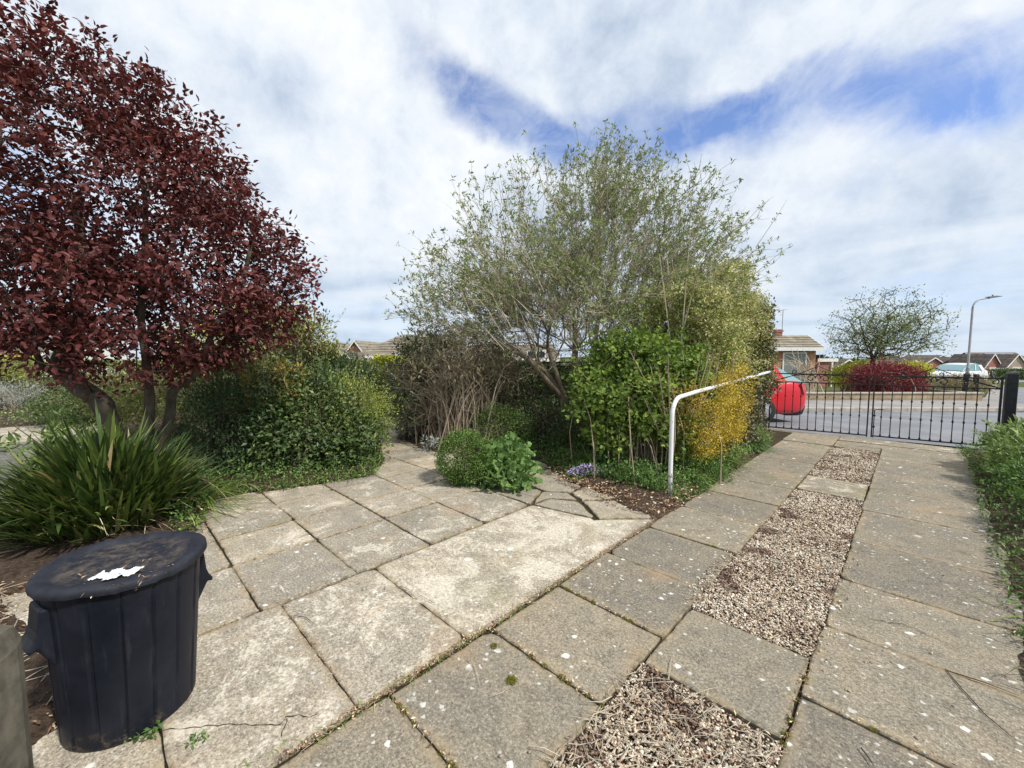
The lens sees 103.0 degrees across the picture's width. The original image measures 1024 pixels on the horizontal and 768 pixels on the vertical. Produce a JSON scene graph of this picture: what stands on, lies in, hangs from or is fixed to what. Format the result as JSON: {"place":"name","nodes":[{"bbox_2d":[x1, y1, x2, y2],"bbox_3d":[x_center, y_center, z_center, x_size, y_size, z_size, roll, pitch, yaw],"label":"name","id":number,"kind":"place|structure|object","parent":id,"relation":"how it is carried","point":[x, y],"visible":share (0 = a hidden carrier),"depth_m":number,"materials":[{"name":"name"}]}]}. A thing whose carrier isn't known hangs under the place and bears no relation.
{"place":"outdoors","nodes":[
{"label":"outdoors","id":0,"kind":"place"},
{"bbox_2d":[0,599,57,745],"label":"soil","id":1,"kind":"structure","parent":0,"point":[36,708],"depth_m":1.76,"materials":[{"name":"soil"}]},
{"bbox_2d":[0,582,52,704],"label":"dry stems","id":2,"kind":"object","parent":1,"relation":"on","point":[20,633],"visible":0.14,"depth_m":2.13,"materials":[{"name":"plant"}]},
{"bbox_2d":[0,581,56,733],"bbox_3d":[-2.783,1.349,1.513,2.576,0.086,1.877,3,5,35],"label":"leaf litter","id":3,"kind":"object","parent":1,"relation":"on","point":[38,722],"visible":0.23,"depth_m":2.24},
{"bbox_2d":[0,414,382,597],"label":"soil","id":4,"kind":"structure","parent":0,"point":[19,563],"depth_m":3.33,"materials":[{"name":"soil"}]},
{"bbox_2d":[0,404,104,484],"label":"spurge plant","id":5,"kind":"object","parent":4,"relation":"on","point":[57,414],"visible":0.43,"depth_m":3.57,"materials":[{"name":"green plant"}]},
{"bbox_2d":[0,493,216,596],"bbox_3d":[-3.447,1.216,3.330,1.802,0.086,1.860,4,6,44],"label":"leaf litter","id":6,"kind":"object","parent":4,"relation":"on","point":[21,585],"visible":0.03,"depth_m":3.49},
{"bbox_2d":[0,400,226,549],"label":"strappy plant","id":7,"kind":"object","parent":4,"relation":"on","point":[103,483],"visible":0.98,"depth_m":3.21,"materials":[{"name":"green plant"}]},
{"bbox_2d":[0,0,327,457],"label":"red leaved tree","id":8,"kind":"object","parent":4,"relation":"on","point":[126,139],"visible":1,"depth_m":3.80,"materials":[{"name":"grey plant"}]},
{"bbox_2d":[41,324,287,434],"bbox_3d":[-5.736,-0.122,7.181,2.818,2.206,3.685,4,6,44],"label":"ochre shrub","id":9,"kind":"object","parent":4,"relation":"on","point":[129,407],"visible":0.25,"depth_m":6.78,"materials":[{"name":"green plant"}]},
{"bbox_2d":[165,459,266,524],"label":"grassy plant","id":10,"kind":"object","parent":4,"relation":"on","point":[214,495],"visible":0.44,"depth_m":4.00,"materials":[{"name":"green plant"}]},
{"bbox_2d":[155,343,285,478],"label":"yew shrub","id":11,"kind":"object","parent":4,"relation":"on","point":[211,412],"visible":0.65,"depth_m":4.91,"materials":[{"name":"green plant"}]},
{"bbox_2d":[137,298,317,398],"bbox_3d":[-6.665,-0.859,9.919,4.012,3.276,2.686,0,4,-5],"label":"forsythia bush","id":12,"kind":"object","parent":4,"relation":"on","point":[231,325],"visible":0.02,"depth_m":9.49,"materials":[{"name":"plant"}]},
{"bbox_2d":[220,356,311,452],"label":"nandina shrub","id":13,"kind":"object","parent":4,"relation":"on","point":[280,364],"visible":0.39,"depth_m":5.42,"materials":[{"name":"green plant"}]},
{"bbox_2d":[164,445,391,531],"bbox_3d":[-2.375,1.011,4.787,1.859,0.308,2.721,4,6,44],"label":"ground cover","id":14,"kind":"object","parent":4,"relation":"on","point":[249,475],"visible":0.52,"depth_m":4.68,"materials":[{"name":"green plant"}]},
{"bbox_2d":[171,325,398,474],"bbox_3d":[-2.959,0.255,5.442,2.402,2.124,2.514,4,6,44],"label":"rose shrub","id":15,"kind":"object","parent":4,"relation":"on","point":[292,444],"visible":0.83,"depth_m":5.27,"materials":[{"name":"green plant"}]},
{"bbox_2d":[239,304,350,416],"bbox_3d":[-4.392,-0.383,7.971,2.188,2.612,1.638,0,4,-3],"label":"bay tree","id":16,"kind":"object","parent":4,"relation":"on","point":[306,341],"visible":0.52,"depth_m":7.87,"materials":[{"name":"green plant"}]},
{"bbox_2d":[291,329,393,397],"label":"conifer shrub","id":17,"kind":"object","parent":4,"relation":"on","point":[342,364],"visible":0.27,"depth_m":8.32,"materials":[{"name":"green plant"}]},
{"bbox_2d":[296,356,407,457],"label":"euonymus shrub","id":18,"kind":"object","parent":4,"relation":"on","point":[370,401],"visible":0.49,"depth_m":5.80,"materials":[{"name":"green plant"}]},
{"bbox_2d":[0,374,433,427],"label":"soil","id":19,"kind":"structure","parent":0,"point":[9,422],"depth_m":9.54,"materials":[{"name":"soil"}]},
{"bbox_2d":[0,378,48,409],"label":"lavender bush","id":20,"kind":"object","parent":19,"relation":"on","point":[7,400],"visible":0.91,"depth_m":10.77,"materials":[{"name":"plant"}]},
{"bbox_2d":[5,365,140,427],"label":"cotoneaster shrub","id":21,"kind":"object","parent":19,"relation":"on","point":[36,411],"visible":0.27,"depth_m":8.38,"materials":[{"name":"green plant"}]},
{"bbox_2d":[0,359,167,400],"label":"garden hedge","id":22,"kind":"object","parent":19,"relation":"on","point":[15,365],"visible":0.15,"depth_m":12.44,"materials":[{"name":"green plant"}]},
{"bbox_2d":[0,400,178,423],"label":"ground cover","id":23,"kind":"object","parent":19,"relation":"on","point":[1,413],"visible":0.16,"depth_m":9.13,"materials":[{"name":"green plant"}]},
{"bbox_2d":[364,353,415,412],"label":"garden hedge","id":24,"kind":"object","parent":19,"relation":"on","point":[388,359],"visible":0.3,"depth_m":10.27,"materials":[{"name":"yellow plant"}]},
{"bbox_2d":[332,358,529,405],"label":"garden hedge","id":25,"kind":"object","parent":19,"relation":"on","point":[368,360],"visible":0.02,"depth_m":11.67,"materials":[{"name":"green plant"}]},
{"bbox_2d":[0,412,653,767],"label":"patio","id":26,"kind":"structure","parent":0,"point":[369,635],"depth_m":2.64,"materials":[{"name":"concrete"}]},
{"bbox_2d":[0,624,33,767],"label":"garden plinth","id":27,"kind":"structure","parent":26,"relation":"on","point":[15,744],"depth_m":1.05,"materials":[{"name":"concrete"}]},
{"bbox_2d":[22,531,212,752],"bbox_3d":[-1.615,1.043,1.719,0.541,0.669,0.580,3,4,29],"label":"dustbin","id":28,"kind":"object","parent":26,"relation":"on","point":[121,660],"visible":0.98,"depth_m":1.55,"materials":[{"name":"black plastic"}]},
{"bbox_2d":[88,566,143,580],"bbox_3d":[-1.519,0.726,1.562,0.130,0.009,0.116,0,4,-3],"label":"plastic scrap","id":29,"kind":"object","parent":28,"relation":"on","point":[114,573],"visible":1,"depth_m":1.56,"materials":[{"name":"plastic"}]},
{"bbox_2d":[123,720,162,743],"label":"weed","id":30,"kind":"object","parent":26,"relation":"on","point":[147,731],"visible":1,"depth_m":1.59,"materials":[{"name":"green plant"}]},
{"bbox_2d":[182,729,209,748],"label":"weed","id":31,"kind":"object","parent":26,"relation":"on","point":[202,735],"visible":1,"depth_m":1.58,"materials":[{"name":"green plant"}]},
{"bbox_2d":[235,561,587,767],"bbox_3d":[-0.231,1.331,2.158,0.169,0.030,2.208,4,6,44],"label":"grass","id":32,"kind":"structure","parent":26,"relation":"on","point":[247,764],"depth_m":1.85,"materials":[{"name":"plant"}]},
{"bbox_2d":[433,427,504,487],"bbox_3d":[-0.502,0.822,4.815,0.939,0.755,0.878,4,6,44],"label":"box ball","id":33,"kind":"object","parent":26,"relation":"on","point":[464,467],"visible":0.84,"depth_m":4.64,"materials":[{"name":"green plant"}]},
{"bbox_2d":[469,452,496,483],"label":"feverfew plant","id":34,"kind":"object","parent":26,"relation":"on","point":[482,468],"visible":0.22,"depth_m":4.67,"materials":[{"name":"green plant"}]},
{"bbox_2d":[0,0,1023,359],"label":"sky","id":35,"kind":"structure","parent":0,"point":[890,133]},
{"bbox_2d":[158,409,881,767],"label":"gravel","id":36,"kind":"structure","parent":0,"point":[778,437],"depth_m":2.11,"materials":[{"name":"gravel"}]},
{"bbox_2d":[478,431,544,493],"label":"mallow plant","id":37,"kind":"object","parent":36,"relation":"on","point":[516,455],"visible":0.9,"depth_m":4.61,"materials":[{"name":"green plant"}]},
{"bbox_2d":[154,488,953,736],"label":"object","id":38,"kind":"structure","parent":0,"point":[315,714],"depth_m":1.65,"materials":[{"name":"soil"}]},
{"bbox_2d":[396,402,765,519],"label":"soil","id":39,"kind":"structure","parent":0,"point":[644,500],"depth_m":4.55,"materials":[{"name":"soil"}]},
{"bbox_2d":[420,434,439,452],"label":"catmint plant","id":40,"kind":"object","parent":39,"relation":"on","point":[431,441],"visible":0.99,"depth_m":6.30,"materials":[{"name":"plant"}]},
{"bbox_2d":[371,311,534,450],"bbox_3d":[-1.002,-0.143,7.290,2.565,2.356,2.645,4,6,44],"label":"twiggy bush","id":41,"kind":"object","parent":39,"relation":"on","point":[455,393],"visible":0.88,"depth_m":6.83,"materials":[{"name":"brown plant"}]},
{"bbox_2d":[471,398,538,448],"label":"berberis shrub","id":42,"kind":"object","parent":39,"relation":"on","point":[496,430],"visible":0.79,"depth_m":6.27,"materials":[{"name":"green plant"}]},
{"bbox_2d":[484,361,605,453],"bbox_3d":[0.477,0.256,6.991,2.450,1.521,2.917,0,4,2],"label":"dark underbrush","id":43,"kind":"object","parent":39,"relation":"on","point":[535,406],"visible":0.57,"depth_m":6.66,"materials":[{"name":"green plant"}]},
{"bbox_2d":[483,326,657,428],"bbox_3d":[1.543,-0.191,8.523,5.177,2.321,3.044,1,4,15],"label":"aucuba shrub","id":44,"kind":"object","parent":39,"relation":"on","point":[559,367],"visible":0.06,"depth_m":8.22,"materials":[{"name":"green plant"}]},
{"bbox_2d":[547,445,610,472],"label":"lily plant","id":45,"kind":"object","parent":39,"relation":"on","point":[582,462],"visible":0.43,"depth_m":5.33,"materials":[{"name":"green plant"}]},
{"bbox_2d":[566,463,605,478],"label":"violet flowers","id":46,"kind":"object","parent":39,"relation":"on","point":[570,473],"visible":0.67,"depth_m":4.85,"materials":[{"name":"purple plant"}]},
{"bbox_2d":[382,119,791,436],"bbox_3d":[1.058,-1.661,7.301,6.052,5.318,6.842,4,6,44],"label":"spreading tree","id":47,"kind":"object","parent":39,"relation":"on","point":[500,290],"visible":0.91,"depth_m":6.37,"materials":[{"name":"green plant"}]},
{"bbox_2d":[584,442,667,491],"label":"geranium plant","id":48,"kind":"object","parent":39,"relation":"on","point":[624,466],"visible":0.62,"depth_m":4.69,"materials":[{"name":"green plant"}]},
{"bbox_2d":[549,462,703,516],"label":"leaf litter","id":49,"kind":"object","parent":39,"relation":"on","point":[602,489],"visible":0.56,"depth_m":4.25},
{"bbox_2d":[609,439,644,474],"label":"seedling plant","id":50,"kind":"object","parent":39,"relation":"on","point":[613,456],"visible":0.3,"depth_m":4.94,"materials":[{"name":"green plant"}]},
{"bbox_2d":[561,311,725,483],"bbox_3d":[1.631,0.097,5.175,1.891,2.058,2.022,4,6,44],"label":"flowering currant","id":51,"kind":"object","parent":39,"relation":"on","point":[611,383],"visible":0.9,"depth_m":4.95,"materials":[{"name":"green plant"}]},
{"bbox_2d":[525,429,764,501],"bbox_3d":[2.519,0.885,6.750,2.721,0.302,5.439,4,6,44],"label":"woodland cover","id":52,"kind":"object","parent":39,"relation":"on","point":[677,473],"visible":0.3,"depth_m":5.10,"materials":[{"name":"green plant"}]},
{"bbox_2d":[597,264,752,378],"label":"tall green shrub","id":53,"kind":"object","parent":39,"relation":"on","point":[664,330],"visible":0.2,"depth_m":5.95,"materials":[{"name":"green plant"}]},
{"bbox_2d":[629,348,759,463],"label":"golden hedge","id":54,"kind":"object","parent":39,"relation":"on","point":[709,433],"visible":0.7,"depth_m":4.92,"materials":[{"name":"yellow plant"}]},
{"bbox_2d":[667,461,724,491],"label":"daylily plant","id":55,"kind":"object","parent":39,"relation":"on","point":[699,478],"visible":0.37,"depth_m":4.58,"materials":[{"name":"green plant"}]},
{"bbox_2d":[658,449,739,491],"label":"euphorbia plant","id":56,"kind":"object","parent":39,"relation":"on","point":[711,468],"visible":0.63,"depth_m":4.82,"materials":[{"name":"green plant"}]},
{"bbox_2d":[627,229,785,393],"bbox_3d":[3.175,-0.987,6.542,1.698,2.254,3.459,4,6,44],"label":"variegated hedge","id":57,"kind":"object","parent":39,"relation":"on","point":[712,295],"visible":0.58,"depth_m":5.82,"materials":[{"name":"green plant"}]},
{"bbox_2d":[668,370,771,494],"bbox_3d":[3.057,0.494,5.637,0.051,1.255,4.146,4,6,44],"label":"handrail","id":58,"kind":"object","parent":39,"relation":"on","point":[671,434],"visible":0.84,"depth_m":4.18,"materials":[{"name":"white paint"},{"name":"metal"}]},
{"bbox_2d":[692,446,756,477],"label":"montbretia plant","id":59,"kind":"object","parent":39,"relation":"on","point":[736,460],"visible":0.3,"depth_m":5.34,"materials":[{"name":"green plant"}]},
{"bbox_2d":[665,296,787,455],"bbox_3d":[3.428,-0.150,6.496,1.213,2.643,3.567,4,6,44],"label":"ivy hedge","id":60,"kind":"object","parent":39,"relation":"on","point":[757,417],"visible":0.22,"depth_m":6.86,"materials":[{"name":"green plant"}]},
{"bbox_2d":[706,424,775,467],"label":"spring bulbs","id":61,"kind":"object","parent":39,"relation":"on","point":[740,449],"visible":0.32,"depth_m":5.89,"materials":[{"name":"green plant"}]},
{"bbox_2d":[742,436,777,454],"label":"bluebell plant","id":62,"kind":"object","parent":39,"relation":"on","point":[761,446],"visible":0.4,"depth_m":6.34,"materials":[{"name":"green plant"}]},
{"bbox_2d":[140,357,1023,448],"bbox_3d":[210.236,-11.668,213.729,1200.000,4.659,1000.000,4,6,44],"label":"ground","id":63,"kind":"structure","parent":0,"point":[567,359],"depth_m":25.08,"materials":[{"name":"green plant"}]},
{"bbox_2d":[4,336,130,376],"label":"white house","id":64,"kind":"structure","parent":63,"relation":"on","point":[107,353],"depth_m":40.49,"materials":[{"name":"brown tile"}]},
{"bbox_2d":[345,340,390,354],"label":"gable house","id":65,"kind":"structure","parent":63,"relation":"on","point":[359,346],"depth_m":39.55,"materials":[{"name":"beige brick"}]},
{"bbox_2d":[363,334,475,373],"bbox_3d":[-7.912,-2.396,37.189,11.292,4.235,7.270,0,4,0],"label":"bungalow","id":66,"kind":"object","parent":63,"relation":"on","point":[384,348],"visible":0.12,"depth_m":35.35,"materials":[{"name":"beige brick"}]},
{"bbox_2d":[480,344,559,380],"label":"gable house","id":67,"kind":"structure","parent":63,"relation":"on","point":[540,352],"depth_m":30.19,"materials":[{"name":"orange brick"}]},
{"bbox_2d":[514,359,580,406],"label":"garden hedge","id":68,"kind":"object","parent":63,"relation":"on","point":[549,372],"visible":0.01,"depth_m":10.79,"materials":[{"name":"green plant"}]},
{"bbox_2d":[526,386,839,399],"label":"verge","id":69,"kind":"structure","parent":63,"relation":"on","point":[815,390],"depth_m":19.56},
{"bbox_2d":[780,349,836,391],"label":"bare shrub","id":70,"kind":"object","parent":69,"relation":"on","point":[804,377],"visible":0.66,"depth_m":16.38,"materials":[{"name":"plant"}]},
{"bbox_2d":[824,356,876,391],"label":"yellow bush","id":71,"kind":"object","parent":69,"relation":"on","point":[836,379],"visible":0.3,"depth_m":18.06,"materials":[{"name":"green plant"}]},
{"bbox_2d":[836,350,932,391],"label":"maroon bush","id":72,"kind":"object","parent":69,"relation":"on","point":[886,368],"visible":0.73,"depth_m":15.16,"materials":[{"name":"red plant"}]},
{"bbox_2d":[818,284,961,376],"bbox_3d":[15.730,-1.807,17.314,4.563,4.615,4.468,4,6,44],"label":"street tree","id":73,"kind":"object","parent":69,"relation":"on","point":[878,340],"visible":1,"depth_m":16.87,"materials":[{"name":"green plant"}]},
{"bbox_2d":[748,309,823,387],"bbox_3d":[16.259,-2.072,25.902,4.785,5.283,3.216,0,4,5],"label":"bungalow","id":74,"kind":"object","parent":63,"relation":"on","point":[809,345],"visible":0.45,"depth_m":24.59,"materials":[{"name":"orange brick"}]},
{"bbox_2d":[782,352,806,380],"bbox_3d":[17.049,-0.946,24.597,1.367,1.926,0.049,0,4,5],"label":"window","id":75,"kind":"structure","parent":74,"relation":"in","point":[786,367],"depth_m":24.58,"materials":[{"name":"glass"}]},
{"bbox_2d":[814,355,837,386],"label":"garage","id":76,"kind":"structure","parent":63,"relation":"on","point":[824,362],"depth_m":26.00,"materials":[{"name":"red brick"}]},
{"bbox_2d":[806,386,983,400],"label":"garden wall","id":77,"kind":"structure","parent":63,"relation":"on","point":[949,395],"depth_m":13.82,"materials":[{"name":"stone"}]},
{"bbox_2d":[892,357,936,380],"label":"yellow bush","id":78,"kind":"object","parent":63,"relation":"on","point":[921,364],"visible":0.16,"depth_m":19.64,"materials":[{"name":"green plant"}]},
{"bbox_2d":[890,357,942,367],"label":"gable house","id":79,"kind":"structure","parent":63,"relation":"on","point":[935,362],"depth_m":75.19,"materials":[{"name":"red brick"}]},
{"bbox_2d":[927,363,988,384],"bbox_3d":[31.094,-0.740,28.535,3.959,1.447,1.724,-1,4,-14],"label":"parked car","id":80,"kind":"object","parent":63,"relation":"on","point":[956,368],"visible":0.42,"depth_m":28.00,"materials":[{"name":"white paint"}]},
{"bbox_2d":[918,362,1000,398],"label":"dead hedge bush","id":81,"kind":"object","parent":63,"relation":"on","point":[953,382],"visible":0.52,"depth_m":14.97,"materials":[{"name":"brown plant"}]},
{"bbox_2d":[947,354,1000,377],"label":"gable house","id":82,"kind":"structure","parent":63,"relation":"on","point":[993,361],"depth_m":59.36,"materials":[{"name":"red brick"}]},
{"bbox_2d":[939,352,1023,364],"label":"solar house","id":83,"kind":"structure","parent":63,"relation":"on","point":[945,362],"depth_m":63.23,"materials":[{"name":"brick"}]},
{"bbox_2d":[965,295,1001,372],"bbox_3d":[28.759,-2.637,24.874,1.708,5.571,0.260,0,4,0],"label":"street lamp","id":84,"kind":"object","parent":63,"relation":"on","point":[969,342],"visible":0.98,"depth_m":24.80,"materials":[{"name":"metal"}]},
{"bbox_2d":[986,368,1023,379],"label":"hedge","id":85,"kind":"object","parent":63,"relation":"on","point":[1001,372],"visible":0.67,"depth_m":43.54,"materials":[{"name":"green plant"}]},
{"bbox_2d":[996,354,1023,376],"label":"gable house","id":86,"kind":"structure","parent":63,"relation":"on","point":[1010,361],"depth_m":57.48,"materials":[{"name":"brick"}]},
{"bbox_2d":[279,428,1023,767],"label":"driveway","id":87,"kind":"structure","parent":0,"point":[921,528],"depth_m":2.06,"materials":[{"name":"concrete"}]},
{"bbox_2d":[293,525,651,760],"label":"joint roots","id":88,"kind":"object","parent":87,"relation":"on","point":[468,637],"visible":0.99,"depth_m":2.10,"materials":[{"name":"plant"}]},
{"bbox_2d":[197,501,957,767],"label":"joint litter","id":89,"kind":"object","parent":87,"relation":"on","point":[407,679],"visible":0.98,"depth_m":1.89,"materials":[{"name":"brown plant"}]},
{"bbox_2d":[392,535,877,767],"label":"moss","id":90,"kind":"object","parent":87,"relation":"on","point":[510,679],"visible":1,"depth_m":1.86,"materials":[{"name":"plant"}]},
{"bbox_2d":[945,669,1016,740],"bbox_3d":[1.996,1.367,1.759,0.025,0.004,0.374,1,4,16],"label":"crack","id":91,"kind":"object","parent":87,"relation":"on","point":[976,704],"visible":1,"depth_m":1.74,"materials":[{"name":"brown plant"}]},
{"label":"gate post","id":92,"kind":"object","parent":87,"relation":"on","visible":0},
{"bbox_2d":[768,366,870,436],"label":"driveway gate","id":93,"kind":"structure","parent":92,"relation":"attached to","point":[835,374],"depth_m":7.60,"materials":[{"name":"black metal"}]},
{"bbox_2d":[553,447,1017,767],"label":"gravel","id":94,"kind":"structure","parent":0,"point":[768,610],"depth_m":2.48,"materials":[{"name":"gravel"}]},
{"bbox_2d":[508,448,877,767],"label":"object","id":95,"kind":"object","parent":94,"relation":"on","point":[658,742],"visible":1,"depth_m":1.63,"materials":[{"name":"gravel"}]},
{"bbox_2d":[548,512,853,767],"bbox_3d":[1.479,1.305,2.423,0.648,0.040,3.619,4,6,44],"label":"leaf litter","id":96,"kind":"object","parent":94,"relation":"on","point":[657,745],"visible":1,"depth_m":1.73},
{"bbox_2d":[766,412,1023,448],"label":"road","id":97,"kind":"structure","parent":0,"point":[969,420],"depth_m":8.84,"materials":[{"name":"asphalt"}]},
{"bbox_2d":[749,358,805,423],"bbox_3d":[4.614,0.108,9.694,3.959,1.447,1.724,0,4,-2],"label":"parked car","id":98,"kind":"object","parent":97,"relation":"on","point":[788,400],"visible":0.16,"depth_m":8.92,"materials":[{"name":"red paint"}]},
{"bbox_2d":[803,407,1023,411],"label":"kerb","id":99,"kind":"structure","parent":97,"relation":"on","point":[864,409],"depth_m":11.28,"materials":[{"name":"concrete"}]},
{"bbox_2d":[805,400,1023,406],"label":"pavement","id":100,"kind":"structure","parent":0,"point":[895,403],"depth_m":12.59,"materials":[{"name":"concrete"}]},
{"bbox_2d":[922,379,1023,411],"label":"side road","id":101,"kind":"structure","parent":0,"point":[995,397],"depth_m":15.20,"materials":[{"name":"asphalt"}]},
{"bbox_2d":[962,448,1023,679],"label":"soil","id":102,"kind":"structure","parent":0,"point":[1011,527],"depth_m":3.45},
{"bbox_2d":[954,438,1023,637],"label":"ground cover","id":103,"kind":"object","parent":102,"relation":"on","point":[976,479],"visible":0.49,"depth_m":3.60,"materials":[{"name":"green plant"}]},
{"bbox_2d":[962,414,1023,485],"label":"phlox plant","id":104,"kind":"object","parent":102,"relation":"on","point":[1002,437],"visible":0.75,"depth_m":4.91,"materials":[{"name":"green plant"}]},
{"bbox_2d":[963,543,1023,673],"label":"grass","id":105,"kind":"structure","parent":102,"relation":"on","point":[1004,603],"depth_m":2.38,"materials":[{"name":"plant"}]},
{"bbox_2d":[980,448,1023,519],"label":"forget me not plant","id":106,"kind":"object","parent":102,"relation":"on","point":[1014,475],"visible":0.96,"depth_m":4.08,"materials":[{"name":"green plant"}]},
{"bbox_2d":[1001,372,1018,427],"bbox_3d":[7.676,0.453,6.288,0.116,1.282,0.116,3,5,36],"label":"gate post","id":107,"kind":"object","parent":102,"relation":"on","point":[1010,395],"visible":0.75,"depth_m":6.23,"materials":[{"name":"metal"}]},
{"bbox_2d":[870,368,1003,445],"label":"driveway gate","id":108,"kind":"structure","parent":107,"relation":"attached to","point":[944,387],"depth_m":6.75,"materials":[{"name":"black metal"}]},
{"bbox_2d":[1002,380,1023,404],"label":"side road","id":109,"kind":"structure","parent":0,"point":[1020,398],"depth_m":17.91,"materials":[{"name":"asphalt"}]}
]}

